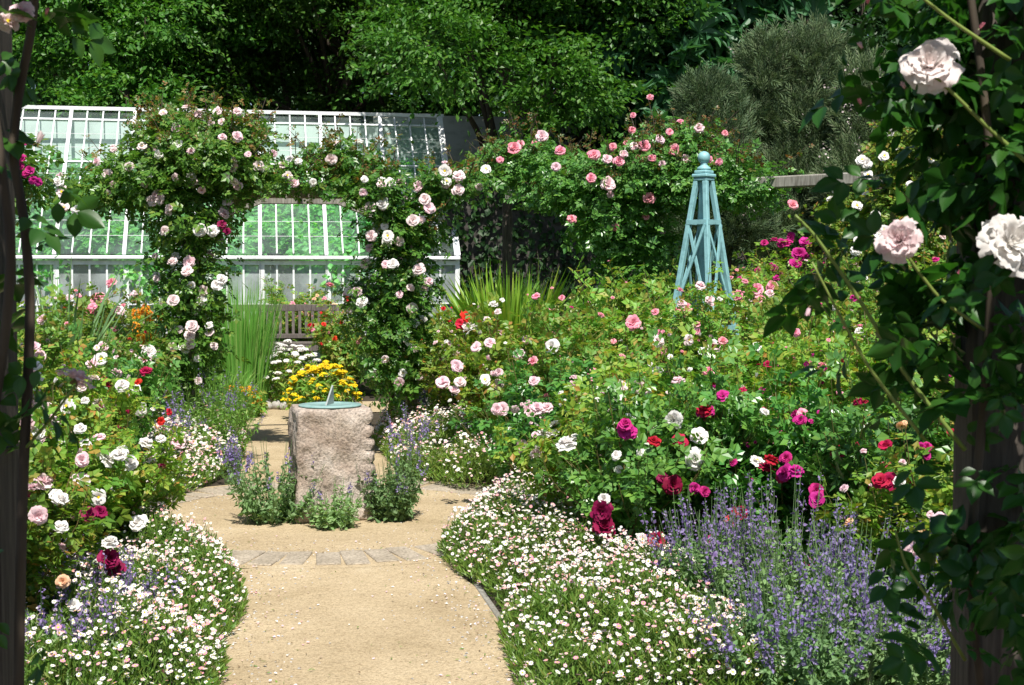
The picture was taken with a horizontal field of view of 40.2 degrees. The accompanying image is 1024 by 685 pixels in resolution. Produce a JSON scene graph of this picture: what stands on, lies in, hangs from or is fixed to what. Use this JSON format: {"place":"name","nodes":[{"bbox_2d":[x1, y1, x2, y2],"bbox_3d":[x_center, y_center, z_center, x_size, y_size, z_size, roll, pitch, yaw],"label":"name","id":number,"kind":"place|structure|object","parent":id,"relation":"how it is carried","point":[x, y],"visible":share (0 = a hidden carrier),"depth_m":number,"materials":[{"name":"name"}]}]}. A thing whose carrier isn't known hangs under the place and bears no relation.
{"place":"outdoors","nodes":[
{"label":"outdoors","id":0,"kind":"place"},
{"bbox_2d":[240,401,394,483],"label":"gravel walk","id":1,"kind":"structure","parent":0,"point":[271,434],"depth_m":13.18,"materials":[{"name":"beige gravel"}]},
{"bbox_2d":[147,480,498,568],"bbox_3d":[-1.200,1.149,9.286,3.360,0.001,3.360,0,3,0],"label":"gravel circle","id":2,"kind":"object","parent":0,"point":[385,533],"visible":0.23,"depth_m":8.75,"materials":[{"name":"beige gravel"}]},
{"bbox_2d":[215,430,253,484],"bbox_3d":[-2.100,0.877,10.667,0.288,0.441,0.219,1,3,13],"label":"sage","id":3,"kind":"object","parent":2,"relation":"on","point":[230,454],"visible":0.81,"depth_m":10.64,"materials":[{"name":"purple plant"}]},
{"bbox_2d":[218,440,324,524],"bbox_3d":[-1.533,0.905,9.033,0.659,0.585,0.663,-2,4,-39],"label":"catmint","id":4,"kind":"object","parent":2,"relation":"on","point":[283,508],"visible":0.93,"depth_m":8.97,"materials":[{"name":"green plant"}]},
{"bbox_2d":[287,402,375,523],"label":"stone plinth","id":5,"kind":"structure","parent":2,"relation":"on","point":[339,443],"depth_m":9.04,"materials":[{"name":"stone"}]},
{"bbox_2d":[298,385,361,408],"bbox_3d":[-1.200,0.349,9.227,0.414,0.136,0.414,-1,3,-16],"label":"sundial","id":6,"kind":"object","parent":5,"relation":"on","point":[330,403],"visible":1,"depth_m":9.19,"materials":[{"name":"metal"}]},
{"bbox_2d":[304,480,363,530],"bbox_3d":[-1.115,1.034,8.823,0.377,0.367,0.329,-1,3,-17],"label":"catmint","id":7,"kind":"object","parent":2,"relation":"on","point":[335,516],"visible":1,"depth_m":8.80,"materials":[{"name":"green plant"}]},
{"bbox_2d":[356,452,428,522],"bbox_3d":[-0.785,0.931,9.146,0.490,0.526,0.495,0,3,0],"label":"catmint","id":8,"kind":"object","parent":2,"relation":"on","point":[390,502],"visible":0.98,"depth_m":9.05,"materials":[{"name":"green plant"}]},
{"bbox_2d":[218,561,530,684],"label":"gravel path","id":9,"kind":"structure","parent":0,"point":[346,654],"depth_m":6.29,"materials":[{"name":"beige gravel"}]},
{"bbox_2d":[178,490,536,684],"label":"litter","id":10,"kind":"object","parent":9,"relation":"on","point":[509,679],"visible":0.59,"depth_m":6.60,"materials":[{"name":"beige plant"}]},
{"bbox_2d":[24,362,1023,684],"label":"ground","id":11,"kind":"structure","parent":0,"point":[374,424],"depth_m":10.63,"materials":[{"name":"soil"}]},
{"bbox_2d":[15,133,72,237],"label":"climbing rose","id":12,"kind":"object","parent":11,"relation":"on","point":[29,176],"visible":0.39,"depth_m":7.95,"materials":[{"name":"green plant"}]},
{"bbox_2d":[17,284,106,406],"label":"rose bush","id":13,"kind":"object","parent":11,"relation":"on","point":[51,344],"visible":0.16,"depth_m":10.35,"materials":[{"name":"green plant"}]},
{"bbox_2d":[25,586,102,684],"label":"sage","id":14,"kind":"object","parent":11,"relation":"on","point":[42,623],"visible":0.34,"depth_m":5.51,"materials":[{"name":"purple plant"}]},
{"bbox_2d":[15,150,137,326],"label":"vine","id":15,"kind":"object","parent":11,"relation":"on","point":[44,272],"visible":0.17,"depth_m":22.93,"materials":[{"name":"green plant"}]},
{"bbox_2d":[25,444,133,620],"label":"rose bush","id":16,"kind":"object","parent":11,"relation":"on","point":[43,545],"visible":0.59,"depth_m":5.84,"materials":[{"name":"green plant"}]},
{"bbox_2d":[17,286,143,362],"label":"rose bush","id":17,"kind":"object","parent":11,"relation":"on","point":[122,331],"visible":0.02,"depth_m":13.17,"materials":[{"name":"green plant"}]},
{"bbox_2d":[18,377,147,575],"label":"rose bush","id":18,"kind":"object","parent":11,"relation":"on","point":[92,451],"visible":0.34,"depth_m":7.00,"materials":[{"name":"green plant"}]},
{"bbox_2d":[42,537,133,633],"bbox_3d":[-1.781,1.084,5.972,0.390,0.466,0.412,0,3,0],"label":"sage","id":19,"kind":"object","parent":11,"relation":"on","point":[126,582],"visible":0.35,"depth_m":5.92,"materials":[{"name":"purple plant"}]},
{"bbox_2d":[17,335,170,468],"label":"rose bush","id":20,"kind":"object","parent":11,"relation":"on","point":[122,388],"visible":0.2,"depth_m":8.90,"materials":[{"name":"green plant"}]},
{"bbox_2d":[17,254,177,389],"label":"arching plant","id":21,"kind":"object","parent":11,"relation":"on","point":[102,333],"visible":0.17,"depth_m":11.35,"materials":[{"name":"green plant"}]},
{"bbox_2d":[21,296,181,399],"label":"rose bush","id":22,"kind":"object","parent":11,"relation":"on","point":[86,329],"visible":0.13,"depth_m":11.44,"materials":[{"name":"green plant"}]},
{"bbox_2d":[53,580,160,684],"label":"sage","id":23,"kind":"object","parent":11,"relation":"on","point":[103,609],"visible":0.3,"depth_m":5.50,"materials":[{"name":"purple plant"}]},
{"bbox_2d":[56,273,158,342],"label":"rose bush","id":24,"kind":"object","parent":11,"relation":"on","point":[94,297],"visible":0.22,"depth_m":14.43,"materials":[{"name":"green plant"}]},
{"bbox_2d":[33,322,185,451],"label":"rose bush","id":25,"kind":"object","parent":11,"relation":"on","point":[151,385],"visible":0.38,"depth_m":9.98,"materials":[{"name":"green plant"}]},
{"bbox_2d":[48,396,193,550],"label":"rose bush","id":26,"kind":"object","parent":11,"relation":"on","point":[151,474],"visible":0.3,"depth_m":7.50,"materials":[{"name":"green plant"}]},
{"bbox_2d":[81,545,184,598],"bbox_3d":[-1.661,1.098,6.186,0.411,0.424,0.350,2,3,30],"label":"sage","id":27,"kind":"object","parent":11,"relation":"on","point":[148,578],"visible":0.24,"depth_m":6.14,"materials":[{"name":"purple plant"}]},
{"bbox_2d":[86,294,186,381],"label":"rose bush","id":28,"kind":"object","parent":11,"relation":"on","point":[130,337],"visible":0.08,"depth_m":13.95,"materials":[{"name":"green plant"}]},
{"bbox_2d":[24,496,251,684],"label":"daisy groundcover","id":29,"kind":"object","parent":11,"relation":"on","point":[173,626],"visible":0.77,"depth_m":5.67,"materials":[{"name":"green plant"}]},
{"bbox_2d":[73,164,234,308],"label":"vine","id":30,"kind":"object","parent":11,"relation":"on","point":[135,281],"visible":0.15,"depth_m":22.81,"materials":[{"name":"green plant"}]},
{"bbox_2d":[123,303,184,406],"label":"torch lily","id":31,"kind":"object","parent":11,"relation":"on","point":[146,312],"visible":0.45,"depth_m":13.57,"materials":[{"name":"orange plant"}]},
{"bbox_2d":[12,0,310,120],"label":"broadleaf tree","id":32,"kind":"object","parent":11,"relation":"on","point":[97,85],"visible":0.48,"depth_m":27.97,"materials":[{"name":"green plant"}]},
{"bbox_2d":[135,398,249,500],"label":"daisy groundcover","id":33,"kind":"object","parent":11,"relation":"on","point":[199,449],"visible":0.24,"depth_m":10.84,"materials":[{"name":"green plant"}]},
{"bbox_2d":[156,361,263,455],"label":"herb","id":34,"kind":"object","parent":11,"relation":"on","point":[228,411],"visible":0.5,"depth_m":11.97,"materials":[{"name":"green plant"}]},
{"bbox_2d":[16,105,460,362],"bbox_3d":[-4.843,-1.898,23.890,7.700,4.390,2.740,0,3,-10],"label":"greenhouse","id":35,"kind":"object","parent":11,"relation":"on","point":[64,134],"visible":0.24,"depth_m":24.55,"materials":[{"name":"white glass"}]},
{"bbox_2d":[54,260,125,319],"bbox_3d":[-6.731,-0.720,22.355,1.094,1.185,0.070,0,3,-10],"label":"window","id":36,"kind":"structure","parent":35,"relation":"in","point":[74,262],"depth_m":22.30,"materials":[{"name":"white paint"}]},
{"bbox_2d":[204,260,260,327],"bbox_3d":[-4.625,-0.738,22.730,1.094,1.185,0.070,0,3,-10],"label":"window","id":37,"kind":"structure","parent":35,"relation":"in","point":[236,262],"depth_m":22.74,"materials":[{"name":"white paint"}]},
{"bbox_2d":[260,261,327,332],"bbox_3d":[-3.569,-0.747,22.918,1.094,1.185,0.070,0,3,-10],"label":"window","id":38,"kind":"structure","parent":35,"relation":"in","point":[262,263],"depth_m":22.84,"materials":[{"name":"white paint"}]},
{"bbox_2d":[206,275,286,400],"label":"reed grass","id":39,"kind":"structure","parent":11,"relation":"on","point":[251,340],"depth_m":16.39,"materials":[{"name":"green plant"}]},
{"bbox_2d":[221,381,271,417],"bbox_3d":[-3.072,0.739,15.743,0.802,0.586,0.682,3,4,43],"label":"sedum","id":40,"kind":"object","parent":11,"relation":"on","point":[262,405],"visible":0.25,"depth_m":15.70,"materials":[{"name":"green plant"}]},
{"bbox_2d":[204,151,361,293],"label":"vine","id":41,"kind":"object","parent":11,"relation":"on","point":[284,233],"visible":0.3,"depth_m":23.41,"materials":[{"name":"green plant"}]},
{"bbox_2d":[239,304,341,350],"bbox_3d":[-3.314,-0.059,20.638,1.570,0.990,0.674,0,3,-10],"label":"garden bench","id":42,"kind":"object","parent":11,"relation":"on","point":[299,308],"visible":0.19,"depth_m":20.89,"materials":[{"name":"brown wood"}]},
{"bbox_2d":[256,339,330,407],"bbox_3d":[-2.762,0.456,16.939,1.215,0.992,1.010,1,3,23],"label":"yarrow","id":43,"kind":"object","parent":11,"relation":"on","point":[279,365],"visible":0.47,"depth_m":16.81,"materials":[{"name":"white plant"}]},
{"bbox_2d":[257,273,343,364],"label":"rose bush","id":44,"kind":"object","parent":11,"relation":"on","point":[315,296],"visible":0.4,"depth_m":22.19,"materials":[{"name":"green plant"}]},
{"bbox_2d":[178,186,424,426],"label":"rose arch","id":45,"kind":"structure","parent":11,"relation":"on","point":[273,199],"depth_m":12.57,"materials":[{"name":"brown wood"}]},
{"bbox_2d":[37,80,312,405],"bbox_3d":[-2.933,-0.754,12.211,2.465,3.108,1.322,0,3,0],"label":"climbing rose","id":46,"kind":"object","parent":45,"relation":"attached to","point":[174,160],"visible":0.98,"depth_m":11.99,"materials":[{"name":"green plant"}]},
{"bbox_2d":[251,113,509,417],"bbox_3d":[-1.130,-0.617,12.341,2.233,2.722,1.393,0,3,0],"label":"climbing rose","id":47,"kind":"object","parent":45,"relation":"attached to","point":[371,185],"visible":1,"depth_m":12.19,"materials":[{"name":"green plant"}]},
{"bbox_2d":[115,0,513,122],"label":"broadleaf tree","id":48,"kind":"object","parent":11,"relation":"on","point":[330,60],"visible":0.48,"depth_m":29.80,"materials":[{"name":"green plant"}]},
{"bbox_2d":[139,480,492,565],"bbox_3d":[-1.200,1.163,9.291,3.203,0.054,3.224,0,3,0],"label":"sett edging","id":49,"kind":"object","parent":11,"relation":"on","point":[349,557],"visible":0.14,"depth_m":7.99,"materials":[{"name":"stone"}]},
{"bbox_2d":[279,360,365,409],"bbox_3d":[-2.097,0.627,15.443,0.982,0.864,0.932,0,3,0],"label":"yarrow","id":50,"kind":"object","parent":11,"relation":"on","point":[318,389],"visible":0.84,"depth_m":15.32,"materials":[{"name":"yellow plant"}]},
{"bbox_2d":[300,297,383,395],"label":"rose bush","id":51,"kind":"object","parent":11,"relation":"on","point":[327,341],"visible":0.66,"depth_m":18.05,"materials":[{"name":"green plant"}]},
{"bbox_2d":[286,153,440,318],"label":"vine","id":52,"kind":"object","parent":11,"relation":"on","point":[333,214],"visible":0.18,"depth_m":23.59,"materials":[{"name":"green plant"}]},
{"bbox_2d":[386,403,440,476],"bbox_3d":[-0.777,0.773,11.045,0.448,0.596,0.555,0,3,0],"label":"sage","id":53,"kind":"object","parent":11,"relation":"on","point":[410,439],"visible":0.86,"depth_m":11.04,"materials":[{"name":"purple plant"}]},
{"bbox_2d":[371,387,519,488],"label":"daisy groundcover","id":54,"kind":"object","parent":11,"relation":"on","point":[459,453],"visible":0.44,"depth_m":11.06,"materials":[{"name":"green plant"}]},
{"bbox_2d":[13,2,884,121],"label":"woodland","id":55,"kind":"object","parent":11,"relation":"on","point":[485,57],"depth_m":38.82,"materials":[{"name":"green plant"}]},
{"bbox_2d":[418,297,488,396],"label":"rose bush","id":56,"kind":"object","parent":11,"relation":"on","point":[443,308],"visible":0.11,"depth_m":13.91,"materials":[{"name":"green plant"}]},
{"bbox_2d":[402,291,524,415],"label":"rose bush","id":57,"kind":"object","parent":11,"relation":"on","point":[465,325],"visible":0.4,"depth_m":12.18,"materials":[{"name":"green plant"}]},
{"bbox_2d":[373,116,584,185],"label":"shed","id":58,"kind":"structure","parent":11,"relation":"on","point":[456,133],"depth_m":27.34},
{"bbox_2d":[417,301,573,477],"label":"rose bush","id":59,"kind":"object","parent":11,"relation":"on","point":[492,360],"visible":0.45,"depth_m":10.90,"materials":[{"name":"green plant"}]},
{"bbox_2d":[0,0,1023,684],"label":"rose arch","id":60,"kind":"structure","parent":11,"relation":"on","point":[1002,454],"depth_m":2.63,"materials":[{"name":"brown wood"}]},
{"bbox_2d":[0,0,116,684],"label":"climbing rose","id":61,"kind":"object","parent":60,"relation":"attached to","point":[87,216],"visible":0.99,"depth_m":2.50,"materials":[{"name":"green plant"}]},
{"bbox_2d":[762,0,1023,684],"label":"climbing rose","id":62,"kind":"object","parent":60,"relation":"attached to","point":[929,75],"visible":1,"depth_m":2.50,"materials":[{"name":"green plant"}]},
{"bbox_2d":[426,253,610,365],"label":"sword leaf plant","id":63,"kind":"object","parent":11,"relation":"on","point":[514,304],"visible":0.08,"depth_m":13.90,"materials":[{"name":"green plant"}]},
{"bbox_2d":[447,341,600,479],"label":"rose bush","id":64,"kind":"object","parent":11,"relation":"on","point":[521,409],"visible":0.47,"depth_m":9.42,"materials":[{"name":"green plant"}]},
{"bbox_2d":[316,0,753,181],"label":"broadleaf tree","id":65,"kind":"object","parent":11,"relation":"on","point":[509,36],"visible":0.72,"depth_m":22.93,"materials":[{"name":"green plant"}]},
{"bbox_2d":[497,288,616,367],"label":"rose bush","id":66,"kind":"object","parent":11,"relation":"on","point":[536,336],"visible":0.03,"depth_m":11.91,"materials":[{"name":"green plant"}]},
{"bbox_2d":[492,371,649,515],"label":"rose bush","id":67,"kind":"object","parent":11,"relation":"on","point":[543,448],"visible":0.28,"depth_m":8.06,"materials":[{"name":"green plant"}]},
{"bbox_2d":[505,281,680,419],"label":"rose bush","id":68,"kind":"object","parent":11,"relation":"on","point":[550,350],"visible":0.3,"depth_m":10.17,"materials":[{"name":"green plant"}]},
{"bbox_2d":[548,287,652,341],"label":"rose bush","id":69,"kind":"object","parent":11,"relation":"on","point":[564,317],"visible":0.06,"depth_m":13.32,"materials":[{"name":"green plant"}]},
{"bbox_2d":[435,467,801,684],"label":"daisy groundcover","id":70,"kind":"object","parent":11,"relation":"on","point":[582,565],"visible":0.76,"depth_m":5.97,"materials":[{"name":"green plant"}]},
{"bbox_2d":[531,379,731,553],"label":"rose bush","id":71,"kind":"object","parent":11,"relation":"on","point":[600,493],"visible":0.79,"depth_m":7.27,"materials":[{"name":"green plant"}]},
{"bbox_2d":[564,255,725,390],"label":"rose bush","id":72,"kind":"object","parent":11,"relation":"on","point":[634,324],"visible":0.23,"depth_m":10.61,"materials":[{"name":"green plant"}]},
{"bbox_2d":[552,323,744,426],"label":"rose bush","id":73,"kind":"object","parent":11,"relation":"on","point":[690,339],"visible":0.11,"depth_m":8.68,"materials":[{"name":"green plant"}]},
{"bbox_2d":[581,256,739,346],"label":"rose bush","id":74,"kind":"object","parent":11,"relation":"on","point":[621,306],"visible":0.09,"depth_m":12.95,"materials":[{"name":"green plant"}]},
{"bbox_2d":[472,1,863,162],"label":"broadleaf tree","id":75,"kind":"object","parent":11,"relation":"on","point":[597,145],"visible":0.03,"depth_m":25.22,"materials":[{"name":"green plant"}]},
{"bbox_2d":[527,0,846,152],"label":"chestnut tree","id":76,"kind":"object","parent":11,"relation":"on","point":[696,41],"visible":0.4,"depth_m":23.91,"materials":[{"name":"green plant"}]},
{"bbox_2d":[594,251,781,402],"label":"rose bush","id":77,"kind":"object","parent":11,"relation":"on","point":[707,322],"visible":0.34,"depth_m":10.10,"materials":[{"name":"green plant"}]},
{"bbox_2d":[440,173,952,349],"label":"garden wall","id":78,"kind":"structure","parent":11,"relation":"on","point":[533,235],"depth_m":23.69,"materials":[{"name":"stone"}]},
{"bbox_2d":[673,151,738,343],"bbox_3d":[1.637,-0.303,11.999,0.711,2.658,0.711,2,4,41],"label":"obelisk","id":79,"kind":"object","parent":11,"relation":"on","point":[703,176],"visible":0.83,"depth_m":11.94,"materials":[{"name":"paint"}]},
{"bbox_2d":[600,327,815,561],"bbox_3d":[0.914,0.596,7.598,1.056,1.348,1.217,-2,3,-30],"label":"rose bush","id":80,"kind":"object","parent":11,"relation":"on","point":[740,405],"visible":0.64,"depth_m":7.38,"materials":[{"name":"green plant"}]},
{"bbox_2d":[639,482,782,606],"bbox_3d":[0.916,0.968,6.443,0.650,0.679,0.648,0,3,0],"label":"catmint","id":81,"kind":"object","parent":11,"relation":"on","point":[690,575],"visible":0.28,"depth_m":6.35,"materials":[{"name":"purple plant"}]},
{"bbox_2d":[502,172,921,297],"bbox_3d":[2.624,-0.272,12.747,0.561,2.515,7.393,-3,4,-44],"label":"pergola","id":82,"kind":"object","parent":11,"relation":"on","point":[797,181],"visible":0.08,"depth_m":13.18,"materials":[{"name":"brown wood"}]},
{"bbox_2d":[465,94,814,307],"bbox_3d":[1.183,-0.914,13.893,3.586,2.994,1.853,1,3,15],"label":"climbing rose","id":83,"kind":"object","parent":82,"relation":"attached to","point":[613,185],"visible":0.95,"depth_m":13.56,"materials":[{"name":"green plant"}]},
{"bbox_2d":[788,98,956,299],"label":"climbing rose","id":84,"kind":"object","parent":82,"relation":"attached to","point":[884,197],"visible":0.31,"depth_m":11.65,"materials":[{"name":"green plant"}]},
{"bbox_2d":[644,60,798,303],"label":"feathery shrub","id":85,"kind":"object","parent":11,"relation":"on","point":[699,94],"visible":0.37,"depth_m":18.14,"materials":[{"name":"green plant"}]},
{"bbox_2d":[659,248,787,340],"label":"rose bush","id":86,"kind":"object","parent":11,"relation":"on","point":[754,268],"visible":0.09,"depth_m":12.48,"materials":[{"name":"green plant"}]},
{"bbox_2d":[635,330,849,537],"bbox_3d":[1.377,0.540,8.319,1.287,1.367,1.090,2,3,35],"label":"rose bush","id":87,"kind":"object","parent":11,"relation":"on","point":[780,362],"visible":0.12,"depth_m":8.14,"materials":[{"name":"green plant"}]},
{"bbox_2d":[684,250,852,365],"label":"rose bush","id":88,"kind":"object","parent":11,"relation":"on","point":[759,284],"visible":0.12,"depth_m":10.88,"materials":[{"name":"green plant"}]},
{"bbox_2d":[683,466,862,633],"bbox_3d":[1.151,0.941,6.203,0.776,0.773,0.826,0,3,0],"label":"catmint","id":89,"kind":"object","parent":11,"relation":"on","point":[734,568],"visible":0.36,"depth_m":6.16,"materials":[{"name":"purple plant"}]},
{"bbox_2d":[688,557,885,684],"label":"catmint","id":90,"kind":"object","parent":11,"relation":"on","point":[813,666],"visible":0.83,"depth_m":5.20,"materials":[{"name":"purple plant"}]},
{"bbox_2d":[695,283,879,395],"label":"rose bush","id":91,"kind":"object","parent":11,"relation":"on","point":[749,373],"visible":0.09,"depth_m":9.30,"materials":[{"name":"green plant"}]},
{"bbox_2d":[726,7,856,292],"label":"feathery shrub","id":92,"kind":"object","parent":11,"relation":"on","point":[783,72],"visible":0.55,"depth_m":18.62,"materials":[{"name":"green plant"}]},
{"bbox_2d":[723,231,865,323],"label":"rose bush","id":93,"kind":"object","parent":11,"relation":"on","point":[799,256],"visible":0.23,"depth_m":12.78,"materials":[{"name":"green plant"}]},
{"bbox_2d":[698,342,899,553],"bbox_3d":[1.432,0.639,7.507,1.056,1.265,1.217,-1,3,-23],"label":"rose bush","id":94,"kind":"object","parent":11,"relation":"on","point":[801,415],"visible":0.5,"depth_m":7.32,"materials":[{"name":"green plant"}]},
{"bbox_2d":[739,253,877,361],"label":"rose bush","id":95,"kind":"object","parent":11,"relation":"on","point":[775,301],"visible":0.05,"depth_m":10.09,"materials":[{"name":"green plant"}]},
{"bbox_2d":[653,419,1023,597],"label":"undergrowth","id":96,"kind":"object","parent":11,"relation":"on","point":[805,534],"visible":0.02,"depth_m":7.26,"materials":[{"name":"green plant"}]},
{"bbox_2d":[747,497,942,665],"bbox_3d":[1.384,0.987,5.801,0.798,0.710,0.813,0,3,0],"label":"catmint","id":97,"kind":"object","parent":11,"relation":"on","point":[829,570],"visible":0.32,"depth_m":5.76,"materials":[{"name":"purple plant"}]},
{"bbox_2d":[779,227,910,327],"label":"rose bush","id":98,"kind":"object","parent":11,"relation":"on","point":[843,266],"visible":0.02,"depth_m":11.45,"materials":[{"name":"green plant"}]},
{"bbox_2d":[739,312,954,519],"bbox_3d":[2.048,0.496,8.393,1.449,1.464,1.360,0,3,0],"label":"rose bush","id":99,"kind":"object","parent":11,"relation":"on","point":[857,361],"visible":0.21,"depth_m":8.14,"materials":[{"name":"green plant"}]},
{"bbox_2d":[775,348,953,565],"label":"rose bush","id":100,"kind":"object","parent":11,"relation":"on","point":[848,447],"visible":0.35,"depth_m":6.75,"materials":[{"name":"green plant"}]},
{"bbox_2d":[776,247,954,396],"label":"rose bush","id":101,"kind":"object","parent":11,"relation":"on","point":[825,319],"visible":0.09,"depth_m":9.45,"materials":[{"name":"green plant"}]},
{"bbox_2d":[780,0,959,73],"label":"broadleaf tree","id":102,"kind":"object","parent":11,"relation":"on","point":[857,17],"visible":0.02,"depth_m":27.12,"materials":[{"name":"green plant"}]},
{"bbox_2d":[796,38,955,291],"bbox_3d":[4.747,-1.575,17.958,2.259,4.641,1.711,0,3,0],"label":"feathery shrub","id":103,"kind":"object","parent":11,"relation":"on","point":[851,134],"visible":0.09,"depth_m":17.72,"materials":[{"name":"green plant"}]},
{"bbox_2d":[815,550,950,684],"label":"catmint","id":104,"kind":"object","parent":11,"relation":"on","point":[934,638],"visible":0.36,"depth_m":5.24,"materials":[{"name":"purple plant"}]},
{"bbox_2d":[814,420,953,627],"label":"rose bush","id":105,"kind":"object","parent":11,"relation":"on","point":[934,504],"visible":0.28,"depth_m":6.12,"materials":[{"name":"green plant"}]},
{"bbox_2d":[822,236,954,442],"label":"rose bush","id":106,"kind":"object","parent":11,"relation":"on","point":[947,333],"visible":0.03,"depth_m":9.18,"materials":[{"name":"green plant"}]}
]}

